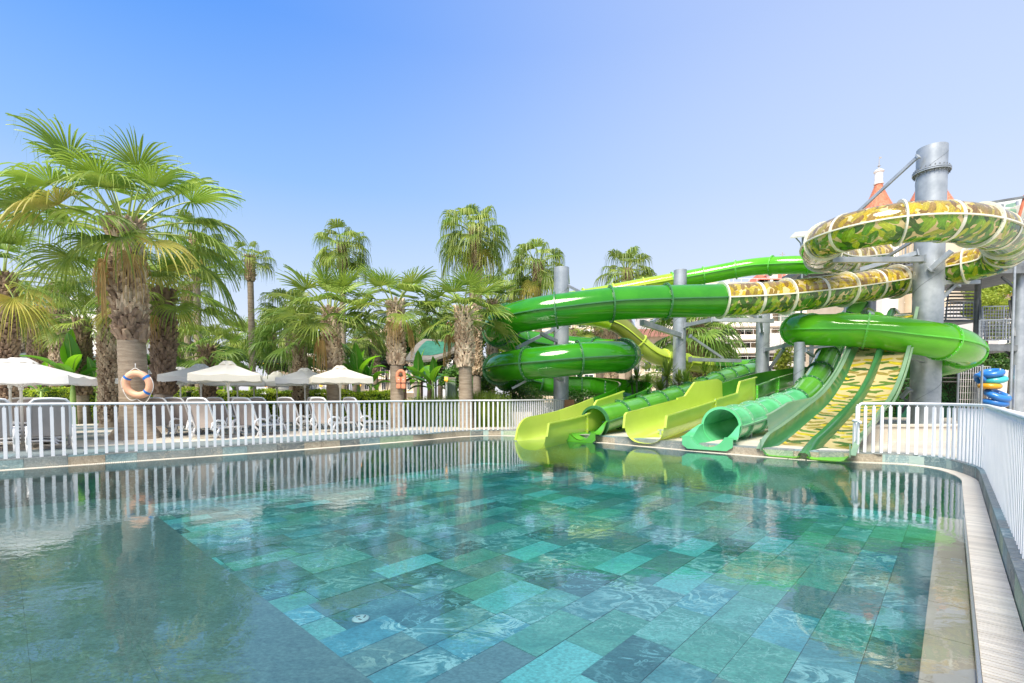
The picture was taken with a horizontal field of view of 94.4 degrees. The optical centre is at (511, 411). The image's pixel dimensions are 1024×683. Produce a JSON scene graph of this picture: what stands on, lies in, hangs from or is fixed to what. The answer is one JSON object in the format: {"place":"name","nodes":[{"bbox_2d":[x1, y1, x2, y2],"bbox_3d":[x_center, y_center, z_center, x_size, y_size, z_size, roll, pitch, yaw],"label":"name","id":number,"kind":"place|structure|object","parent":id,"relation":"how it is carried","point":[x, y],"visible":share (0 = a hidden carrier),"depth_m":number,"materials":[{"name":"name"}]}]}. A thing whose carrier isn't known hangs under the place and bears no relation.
{"place":"outdoors","nodes":[
{"label":"outdoors","id":0,"kind":"place"},
{"bbox_2d":[0,422,432,457],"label":"sun deck","id":1,"kind":"structure","parent":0,"point":[80,443],"depth_m":12.49,"materials":[{"name":"tile"}]},
{"bbox_2d":[0,436,962,499],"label":"wall","id":2,"kind":"structure","parent":0,"point":[478,447],"depth_m":9.96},
{"bbox_2d":[0,447,976,682],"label":"pool wall","id":3,"kind":"structure","parent":0,"point":[933,502],"depth_m":10.15,"materials":[{"name":"tile"}]},
{"bbox_2d":[0,435,1023,682],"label":"overflow gutter","id":4,"kind":"object","parent":3,"relation":"on","point":[1000,633],"visible":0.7,"depth_m":3.29,"materials":[{"name":"white stone"}]},
{"bbox_2d":[963,515,981,682],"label":"gutter edge","id":5,"kind":"object","parent":3,"relation":"on","point":[977,656],"visible":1,"depth_m":2.87,"materials":[{"name":"silver metal"}]},
{"bbox_2d":[0,0,1023,396],"label":"sky","id":6,"kind":"structure","parent":0,"point":[691,134],"materials":[{"name":"blue"}]},
{"bbox_2d":[143,463,937,682],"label":"pool floor","id":7,"kind":"structure","parent":0,"point":[487,573],"depth_m":5.92,"materials":[{"name":"tile"}]},
{"bbox_2d":[0,497,373,682],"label":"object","id":8,"kind":"structure","parent":7,"relation":"on","point":[120,590],"depth_m":4.35,"materials":[{"name":"liquid"}]},
{"bbox_2d":[918,516,975,682],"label":"pool ledge","id":9,"kind":"object","parent":7,"relation":"on","point":[947,655],"visible":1,"depth_m":2.95,"materials":[{"name":"tile"}]},
{"bbox_2d":[406,397,964,458],"bbox_3d":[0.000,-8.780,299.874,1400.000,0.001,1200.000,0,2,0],"label":"ground","id":10,"kind":"structure","parent":0,"point":[903,444],"depth_m":11.89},
{"bbox_2d":[0,398,15,451],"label":"sun lounger","id":11,"kind":"object","parent":10,"relation":"on","point":[10,430],"visible":0.79,"depth_m":9.68,"materials":[{"name":"white plastic"}]},
{"bbox_2d":[0,221,95,399],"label":"fan palm","id":12,"kind":"object","parent":10,"relation":"on","point":[11,311],"visible":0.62,"depth_m":14.79,"materials":[{"name":"green plant"}]},
{"bbox_2d":[0,357,97,448],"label":"parasol","id":13,"kind":"object","parent":10,"relation":"on","point":[28,372],"visible":1,"depth_m":10.26,"materials":[{"name":"white fabric"}]},
{"bbox_2d":[25,397,72,451],"bbox_3d":[-10.050,0.260,10.307,1.610,1.143,0.756,2,3,44],"label":"sun lounger","id":14,"kind":"object","parent":10,"relation":"on","point":[46,422],"visible":0.62,"depth_m":9.88,"materials":[{"name":"white plastic"}]},
{"bbox_2d":[19,329,97,423],"bbox_3d":[-17.915,-1.409,19.253,2.983,3.889,2.829,0,2,0],"label":"banana plant","id":15,"kind":"object","parent":10,"relation":"on","point":[70,355],"visible":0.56,"depth_m":19.11,"materials":[{"name":"green plant"}]},
{"bbox_2d":[42,230,154,427],"bbox_3d":[-14.764,-2.870,17.389,3.577,6.933,3.937,0,2,0],"label":"fan palm","id":16,"kind":"object","parent":10,"relation":"on","point":[107,369],"visible":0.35,"depth_m":17.18,"materials":[{"name":"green plant"}]},
{"bbox_2d":[0,108,250,440],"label":"fan palm","id":17,"kind":"object","parent":10,"relation":"on","point":[123,264],"visible":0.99,"depth_m":12.32,"materials":[{"name":"green plant"}]},
{"bbox_2d":[121,363,153,401],"bbox_3d":[-9.704,-0.737,12.302,0.786,1.025,0.184,0,10,-6],"label":"life ring","id":18,"kind":"object","parent":17,"relation":"hanging from","point":[126,378],"visible":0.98,"depth_m":12.25,"materials":[{"name":"orange"}]},
{"bbox_2d":[79,247,247,431],"bbox_3d":[-10.964,-2.252,15.016,4.341,5.856,3.942,1,2,21],"label":"fan palm","id":19,"kind":"object","parent":10,"relation":"on","point":[166,313],"visible":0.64,"depth_m":14.84,"materials":[{"name":"green plant"}]},
{"bbox_2d":[149,397,201,435],"bbox_3d":[-10.011,0.136,14.034,0.756,1.143,1.610,0,2,-2],"label":"sun lounger","id":20,"kind":"object","parent":10,"relation":"on","point":[158,409],"visible":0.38,"depth_m":13.45,"materials":[{"name":"white plastic"}]},
{"bbox_2d":[164,397,220,434],"bbox_3d":[-9.626,0.126,14.333,0.756,1.143,1.610,0,2,4],"label":"sun lounger","id":21,"kind":"object","parent":10,"relation":"on","point":[176,409],"visible":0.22,"depth_m":13.72,"materials":[{"name":"white plastic"}]},
{"bbox_2d":[157,364,237,431],"bbox_3d":[-9.954,-0.440,15.194,1.923,2.182,1.923,-1,2,-26],"label":"parasol","id":22,"kind":"object","parent":10,"relation":"on","point":[179,376],"visible":0.56,"depth_m":14.41,"materials":[{"name":"white fabric"}]},
{"bbox_2d":[176,322,253,397],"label":"fan palm","id":23,"kind":"object","parent":10,"relation":"on","point":[207,355],"visible":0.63,"depth_m":18.68,"materials":[{"name":"green plant"}]},
{"bbox_2d":[186,397,248,438],"bbox_3d":[-8.065,0.170,13.032,0.756,1.143,1.610,0,2,6],"label":"sun lounger","id":24,"kind":"object","parent":10,"relation":"on","point":[201,413],"visible":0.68,"depth_m":12.46,"materials":[{"name":"white plastic"}]},
{"bbox_2d":[187,361,262,436],"bbox_3d":[-8.005,-0.362,13.395,1.680,2.145,1.680,-1,2,-26],"label":"parasol","id":25,"kind":"object","parent":10,"relation":"on","point":[226,372],"visible":0.99,"depth_m":12.87,"materials":[{"name":"white fabric"}]},
{"bbox_2d":[206,397,254,430],"bbox_3d":[-9.365,0.077,15.831,0.756,1.143,1.610,0,2,6],"label":"sun lounger","id":26,"kind":"object","parent":10,"relation":"on","point":[218,406],"visible":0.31,"depth_m":15.19,"materials":[{"name":"white plastic"}]},
{"bbox_2d":[231,397,286,436],"bbox_3d":[-7.444,0.137,14.027,0.756,1.143,1.610,0,2,10],"label":"sun lounger","id":27,"kind":"object","parent":10,"relation":"on","point":[241,415],"visible":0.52,"depth_m":13.45,"materials":[{"name":"white plastic"}]},
{"bbox_2d":[249,397,292,429],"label":"sun lounger","id":28,"kind":"object","parent":10,"relation":"on","point":[263,409],"visible":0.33,"depth_m":15.82,"materials":[{"name":"white plastic"}]},
{"bbox_2d":[249,372,302,422],"bbox_3d":[-9.601,-0.562,19.392,1.923,2.147,1.923,-1,2,-26],"label":"parasol","id":29,"kind":"object","parent":10,"relation":"on","point":[271,379],"visible":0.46,"depth_m":18.87,"materials":[{"name":"white fabric"}]},
{"bbox_2d":[275,368,325,427],"bbox_3d":[-7.498,-0.498,17.193,1.923,2.166,1.923,-1,2,-26],"label":"parasol","id":30,"kind":"object","parent":10,"relation":"on","point":[301,376],"visible":0.71,"depth_m":16.49,"materials":[{"name":"white fabric"}]},
{"bbox_2d":[277,397,323,431],"bbox_3d":[-7.021,0.077,15.820,0.756,1.143,1.610,0,2,14],"label":"sun lounger","id":31,"kind":"object","parent":10,"relation":"on","point":[284,417],"visible":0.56,"depth_m":15.24,"materials":[{"name":"white plastic"}]},
{"bbox_2d":[89,408,518,424],"bbox_3d":[-19.250,-0.149,39.517,41.500,0.001,41.000,0,2,0],"label":"planting bed","id":32,"kind":"object","parent":10,"relation":"on","point":[377,423],"depth_m":19.97,"materials":[{"name":"green plant"}]},
{"bbox_2d":[19,286,81,389],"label":"fan palm","id":33,"kind":"object","parent":32,"relation":"on","point":[30,348],"visible":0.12,"depth_m":23.62,"materials":[{"name":"green plant"}]},
{"bbox_2d":[19,260,94,391],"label":"fan palm","id":34,"kind":"object","parent":32,"relation":"on","point":[54,355],"visible":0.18,"depth_m":21.61,"materials":[{"name":"green plant"}]},
{"bbox_2d":[32,292,96,423],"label":"fan palm","id":35,"kind":"object","parent":32,"relation":"on","point":[84,335],"visible":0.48,"depth_m":19.70,"materials":[{"name":"green plant"}]},
{"bbox_2d":[23,386,199,421],"bbox_3d":[-20.199,-0.352,21.329,12.043,1.642,1.435,0,2,0],"label":"hedge","id":36,"kind":"object","parent":32,"relation":"on","point":[57,393],"visible":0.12,"depth_m":20.80,"materials":[{"name":"green plant"}]},
{"bbox_2d":[161,268,217,391],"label":"fan palm","id":37,"kind":"object","parent":32,"relation":"on","point":[204,293],"visible":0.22,"depth_m":23.77,"materials":[{"name":"green plant"}]},
{"bbox_2d":[147,208,232,390],"bbox_3d":[-14.553,-4.288,21.691,3.098,9.483,3.076,0,2,0],"label":"fan palm","id":38,"kind":"object","parent":32,"relation":"on","point":[219,239],"visible":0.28,"depth_m":21.53,"materials":[{"name":"green plant"}]},
{"bbox_2d":[204,316,256,390],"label":"fan palm","id":39,"kind":"object","parent":32,"relation":"on","point":[238,343],"visible":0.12,"depth_m":33.01,"materials":[{"name":"green plant"}]},
{"bbox_2d":[225,240,277,389],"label":"fan palm","id":40,"kind":"object","parent":32,"relation":"on","point":[250,263],"visible":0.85,"depth_m":24.70,"materials":[{"name":"green plant"}]},
{"bbox_2d":[233,313,285,393],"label":"fan palm","id":41,"kind":"object","parent":32,"relation":"on","point":[281,345],"visible":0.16,"depth_m":29.22,"materials":[{"name":"green plant"}]},
{"bbox_2d":[255,288,319,390],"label":"fan palm","id":42,"kind":"object","parent":32,"relation":"on","point":[291,293],"visible":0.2,"depth_m":26.22,"materials":[{"name":"green plant"}]},
{"bbox_2d":[191,388,404,421],"bbox_3d":[-9.575,-0.318,21.532,9.191,1.572,1.433,0,2,0],"label":"hedge","id":43,"kind":"object","parent":32,"relation":"on","point":[373,395],"visible":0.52,"depth_m":20.96,"materials":[{"name":"green plant"}]},
{"bbox_2d":[239,302,359,423],"bbox_3d":[-8.760,-1.948,20.043,4.017,4.914,4.289,1,2,29],"label":"fan palm","id":44,"kind":"object","parent":32,"relation":"on","point":[297,361],"visible":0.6,"depth_m":19.65,"materials":[{"name":"green plant"}]},
{"bbox_2d":[311,218,371,393],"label":"fan palm","id":45,"kind":"object","parent":32,"relation":"on","point":[342,253],"visible":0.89,"depth_m":24.21,"materials":[{"name":"green plant"}]},
{"bbox_2d":[342,342,385,391],"bbox_3d":[-7.141,-1.369,22.292,2.572,3.607,2.593,-1,2,-25],"label":"banana plant","id":46,"kind":"object","parent":32,"relation":"on","point":[357,367],"visible":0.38,"depth_m":21.81,"materials":[{"name":"green plant"}]},
{"bbox_2d":[346,321,381,391],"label":"fan palm","id":47,"kind":"object","parent":32,"relation":"on","point":[357,341],"visible":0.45,"depth_m":25.83,"materials":[{"name":"green plant"}]},
{"bbox_2d":[348,314,386,389],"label":"fan palm","id":48,"kind":"object","parent":32,"relation":"on","point":[376,361],"visible":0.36,"depth_m":29.68,"materials":[{"name":"green plant"}]},
{"bbox_2d":[361,354,389,390],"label":"banana plant","id":49,"kind":"object","parent":32,"relation":"on","point":[367,371],"visible":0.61,"depth_m":22.26,"materials":[{"name":"green plant"}]},
{"bbox_2d":[404,349,443,399],"bbox_3d":[-4.603,-1.308,22.798,2.180,3.453,2.133,-2,3,-43],"label":"banana plant","id":50,"kind":"object","parent":32,"relation":"on","point":[418,364],"visible":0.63,"depth_m":22.52,"materials":[{"name":"green plant"}]},
{"bbox_2d":[406,356,457,399],"bbox_3d":[-3.619,-0.962,20.874,1.996,2.889,2.285,1,2,36],"label":"banana plant","id":51,"kind":"object","parent":32,"relation":"on","point":[432,370],"visible":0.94,"depth_m":20.83,"materials":[{"name":"green plant"}]},
{"bbox_2d":[406,339,457,397],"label":"roof pavilion","id":52,"kind":"structure","parent":32,"relation":"on","point":[430,347],"depth_m":29.97,"materials":[{"name":"metal"}]},
{"bbox_2d":[420,316,452,399],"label":"leafy tree","id":53,"kind":"object","parent":32,"relation":"on","point":[429,392],"visible":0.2,"depth_m":33.27,"materials":[{"name":"green plant"}]},
{"bbox_2d":[433,311,455,364],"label":"fan palm","id":54,"kind":"object","parent":32,"relation":"on","point":[438,331],"visible":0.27,"depth_m":32.10,"materials":[{"name":"green plant"}]},
{"bbox_2d":[439,365,458,395],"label":"shrub","id":55,"kind":"object","parent":32,"relation":"on","point":[452,371],"visible":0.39,"depth_m":24.58,"materials":[{"name":"green plant"}]},
{"bbox_2d":[434,203,512,397],"bbox_3d":[-1.824,-4.549,22.461,3.766,9.954,3.932,0,2,0],"label":"fan palm","id":56,"kind":"object","parent":32,"relation":"on","point":[474,244],"visible":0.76,"depth_m":21.90,"materials":[{"name":"green plant"}]},
{"bbox_2d":[456,349,497,396],"bbox_3d":[-1.773,-1.383,24.053,2.436,3.572,1.534,1,2,27],"label":"shrub","id":57,"kind":"object","parent":32,"relation":"on","point":[486,385],"visible":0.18,"depth_m":23.54,"materials":[{"name":"green plant"}]},
{"bbox_2d":[452,270,522,393],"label":"fan palm","id":58,"kind":"object","parent":32,"relation":"on","point":[493,301],"visible":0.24,"depth_m":25.56,"materials":[{"name":"green plant"}]},
{"bbox_2d":[483,268,532,411],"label":"fan palm","id":59,"kind":"object","parent":32,"relation":"on","point":[507,297],"visible":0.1,"depth_m":29.30,"materials":[{"name":"green plant"}]},
{"bbox_2d":[501,382,552,415],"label":"shrub","id":60,"kind":"object","parent":32,"relation":"on","point":[519,392],"visible":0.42,"depth_m":21.11,"materials":[{"name":"green plant"}]},
{"bbox_2d":[257,257,388,427],"bbox_3d":[-6.739,-2.392,17.184,4.507,5.992,4.519,-1,2,-19],"label":"fan palm","id":61,"kind":"object","parent":10,"relation":"on","point":[327,322],"visible":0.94,"depth_m":17.00,"materials":[{"name":"green plant"}]},
{"bbox_2d":[310,397,357,431],"bbox_3d":[-5.668,0.097,15.208,0.756,1.143,1.610,1,2,20],"label":"sun lounger","id":62,"kind":"object","parent":10,"relation":"on","point":[322,409],"visible":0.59,"depth_m":14.66,"materials":[{"name":"white plastic"}]},
{"bbox_2d":[309,365,372,430],"bbox_3d":[-5.646,-0.439,15.594,1.822,2.153,1.822,-1,2,-26],"label":"parasol","id":63,"kind":"object","parent":10,"relation":"on","point":[340,375],"visible":0.99,"depth_m":15.03,"materials":[{"name":"white fabric"}]},
{"bbox_2d":[343,397,387,430],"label":"sun lounger","id":64,"kind":"object","parent":10,"relation":"on","point":[351,408],"visible":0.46,"depth_m":15.48,"materials":[{"name":"white plastic"}]},
{"bbox_2d":[352,326,417,399],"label":"green roofed hotel","id":65,"kind":"structure","parent":10,"relation":"on","point":[412,392],"depth_m":109.83,"materials":[{"name":"paint"}]},
{"bbox_2d":[337,263,450,427],"bbox_3d":[-4.149,-2.354,17.327,3.781,5.907,3.832,0,2,0],"label":"fan palm","id":66,"kind":"object","parent":10,"relation":"on","point":[395,326],"visible":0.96,"depth_m":16.90,"materials":[{"name":"green plant"}]},
{"bbox_2d":[404,394,458,426],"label":"grass clump","id":67,"kind":"object","parent":10,"relation":"on","point":[438,398],"visible":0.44,"depth_m":18.14,"materials":[{"name":"green plant"}]},
{"bbox_2d":[406,262,520,427],"bbox_3d":[-1.791,-2.231,17.294,3.893,5.662,3.852,-1,2,-30],"label":"fan palm","id":68,"kind":"object","parent":10,"relation":"on","point":[464,324],"visible":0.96,"depth_m":17.05,"materials":[{"name":"green plant"}]},
{"bbox_2d":[437,389,526,427],"bbox_3d":[-1.110,-0.174,18.311,3.394,1.484,2.362,0,2,0],"label":"grass clump","id":69,"kind":"object","parent":10,"relation":"on","point":[476,396],"visible":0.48,"depth_m":17.89,"materials":[{"name":"green plant"}]},
{"bbox_2d":[0,429,1023,629],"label":"pool kerb","id":70,"kind":"structure","parent":10,"relation":"on","point":[1012,559],"depth_m":9.64,"materials":[{"name":"stone"}]},
{"bbox_2d":[0,399,565,458],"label":"pool fence","id":71,"kind":"object","parent":70,"relation":"on","point":[548,409],"visible":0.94,"depth_m":11.20,"materials":[{"name":"white metal"}]},
{"bbox_2d":[852,402,1023,558],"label":"pool fence","id":72,"kind":"object","parent":70,"relation":"on","point":[990,441],"visible":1,"depth_m":7.44,"materials":[{"name":"white metal"}]},
{"bbox_2d":[506,238,569,413],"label":"fan palm","id":73,"kind":"object","parent":10,"relation":"on","point":[539,280],"visible":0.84,"depth_m":26.20,"materials":[{"name":"green plant"}]},
{"bbox_2d":[511,266,581,410],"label":"support column","id":74,"kind":"structure","parent":10,"relation":"on","point":[561,333],"depth_m":19.99,"materials":[{"name":"metal"}]},
{"bbox_2d":[569,387,596,404],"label":"shrub","id":75,"kind":"object","parent":10,"relation":"on","point":[579,398],"visible":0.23,"depth_m":21.66,"materials":[{"name":"green plant"}]},
{"bbox_2d":[585,321,634,378],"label":"building","id":76,"kind":"structure","parent":10,"relation":"on","point":[607,334],"depth_m":30.54,"materials":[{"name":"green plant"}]},
{"bbox_2d":[593,246,657,378],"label":"fan palm","id":77,"kind":"object","parent":10,"relation":"on","point":[626,273],"visible":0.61,"depth_m":29.02,"materials":[{"name":"green plant"}]},
{"bbox_2d":[624,366,648,394],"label":"yucca","id":78,"kind":"object","parent":10,"relation":"on","point":[635,377],"visible":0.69,"depth_m":20.47,"materials":[{"name":"green plant"}]},
{"bbox_2d":[618,329,672,390],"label":"brown roofed house","id":79,"kind":"structure","parent":10,"relation":"on","point":[653,339],"depth_m":79.78,"materials":[{"name":"paint"}]},
{"bbox_2d":[636,357,682,390],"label":"yucca","id":80,"kind":"object","parent":10,"relation":"on","point":[667,373],"visible":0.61,"depth_m":20.12,"materials":[{"name":"green plant"}]},
{"bbox_2d":[567,255,821,442],"bbox_3d":[6.161,-3.508,22.048,16.585,8.264,10.610,-1,2,-33],"label":"water slide","id":81,"kind":"object","parent":10,"relation":"on","point":[617,409],"visible":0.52,"depth_m":22.87,"materials":[{"name":"green plastic"}]},
{"bbox_2d":[640,316,752,377],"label":"fan palm","id":82,"kind":"object","parent":10,"relation":"on","point":[699,333],"visible":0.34,"depth_m":26.02,"materials":[{"name":"green plant"}]},
{"bbox_2d":[640,269,773,384],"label":"support column","id":83,"kind":"structure","parent":10,"relation":"on","point":[678,331],"depth_m":22.60,"materials":[{"name":"metal"}]},
{"bbox_2d":[635,274,806,370],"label":"hotel","id":84,"kind":"structure","parent":10,"relation":"on","point":[747,335],"depth_m":97.70,"materials":[{"name":"white paint"}]},
{"bbox_2d":[704,322,750,358],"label":"fan palm","id":85,"kind":"object","parent":10,"relation":"on","point":[714,340],"visible":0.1,"depth_m":28.80,"materials":[{"name":"green plant"}]},
{"bbox_2d":[605,428,896,451],"bbox_3d":[6.403,0.707,13.696,7.199,0.001,5.249,2,3,43],"label":"slide dock","id":86,"kind":"object","parent":10,"relation":"on","point":[755,441],"visible":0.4,"depth_m":12.09,"materials":[{"name":"concrete"}]},
{"bbox_2d":[482,199,1023,443],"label":"water slide","id":87,"kind":"object","parent":10,"relation":"on","point":[990,233],"visible":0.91,"depth_m":17.19,"materials":[{"name":"green plastic"}]},
{"bbox_2d":[747,314,791,372],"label":"support column","id":88,"kind":"structure","parent":10,"relation":"on","point":[763,349],"depth_m":22.64,"materials":[{"name":"metal"}]},
{"bbox_2d":[680,302,868,450],"bbox_3d":[11.991,-2.819,18.888,1.421,6.942,21.485,2,3,43],"label":"water slide","id":89,"kind":"object","parent":10,"relation":"on","point":[729,425],"visible":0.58,"depth_m":13.51,"materials":[{"name":"green plastic"}]},
{"bbox_2d":[773,342,793,369],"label":"shrub","id":90,"kind":"object","parent":10,"relation":"on","point":[785,358],"visible":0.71,"depth_m":29.73,"materials":[{"name":"green plant"}]},
{"bbox_2d":[622,312,989,443],"bbox_3d":[10.341,-1.982,17.664,17.070,5.305,6.507,-1,2,-20],"label":"water slide","id":91,"kind":"object","parent":10,"relation":"on","point":[955,348],"visible":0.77,"depth_m":16.52,"materials":[{"name":"green plastic"}]},
{"bbox_2d":[793,342,833,385],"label":"support column","id":92,"kind":"structure","parent":10,"relation":"on","point":[800,349],"depth_m":18.43,"materials":[{"name":"metal"}]},
{"bbox_2d":[756,306,918,461],"bbox_3d":[11.363,-1.757,15.206,1.930,5.114,15.261,2,3,44],"label":"twin lane slide","id":93,"kind":"object","parent":10,"relation":"on","point":[823,416],"visible":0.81,"depth_m":13.76,"materials":[{"name":"green plastic"}]},
{"bbox_2d":[806,157,967,366],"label":"turreted hotel","id":94,"kind":"structure","parent":10,"relation":"on","point":[903,304],"depth_m":70.58,"materials":[{"name":"white paint"}]},
{"bbox_2d":[782,195,1023,413],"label":"slide tower","id":95,"kind":"structure","parent":10,"relation":"on","point":[1014,350],"depth_m":23.19,"materials":[{"name":"metal"}]},
{"bbox_2d":[830,142,980,423],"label":"support column","id":96,"kind":"structure","parent":10,"relation":"on","point":[931,172],"depth_m":17.92,"materials":[{"name":"metal"}]},
{"bbox_2d":[848,424,965,440],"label":"wall","id":97,"kind":"structure","parent":10,"relation":"on","point":[903,433],"depth_m":12.30,"materials":[{"name":"beige stone"}]},
{"bbox_2d":[884,371,977,416],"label":"ivy wall","id":98,"kind":"structure","parent":10,"relation":"on","point":[949,392],"depth_m":25.94,"materials":[{"name":"green plant"}]},
{"bbox_2d":[944,294,1010,343],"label":"red eaved house","id":99,"kind":"structure","parent":10,"relation":"on","point":[969,326],"depth_m":58.24,"materials":[{"name":"paint"}]},
{"bbox_2d":[956,365,1015,420],"bbox_3d":[21.379,-0.809,21.435,1.500,2.546,1.160,0,2,0],"label":"ring rack","id":100,"kind":"object","parent":10,"relation":"on","point":[981,387],"visible":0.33,"depth_m":21.94,"materials":[{"name":"metal"}]},
{"bbox_3d":[21.639,-0.082,21.408,0.890,0.304,0.890,-4,6,0],"label":"swim ring","id":101,"kind":"object","parent":100,"relation":"in","visible":0},
{"bbox_2d":[982,398,1009,406],"bbox_3d":[21.669,-0.419,21.296,0.961,0.327,0.961,6,8,0],"label":"swim ring","id":102,"kind":"object","parent":101,"relation":"on","point":[995,402],"visible":0.7,"depth_m":20.97,"materials":[{"name":"blue plastic"}]},
{"bbox_2d":[983,389,1011,401],"bbox_3d":[21.678,-0.750,21.177,0.997,0.339,0.997,10,30,0],"label":"swim ring","id":103,"kind":"object","parent":102,"relation":"on","point":[997,395],"visible":0.94,"depth_m":20.97,"materials":[{"name":"blue plastic"}]},
{"bbox_2d":[960,282,1012,398],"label":"leafy tree","id":104,"kind":"object","parent":10,"relation":"on","point":[993,296],"visible":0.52,"depth_m":38.53,"materials":[{"name":"green plant"}]},
{"bbox_2d":[981,341,1010,389],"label":"leafy tree","id":105,"kind":"object","parent":10,"relation":"on","point":[994,360],"visible":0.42,"depth_m":33.45,"materials":[{"name":"green plant"}]},
{"bbox_2d":[981,297,1010,408],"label":"leafy tree","id":106,"kind":"object","parent":10,"relation":"on","point":[997,333],"visible":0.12,"depth_m":42.02,"materials":[{"name":"green plant"}]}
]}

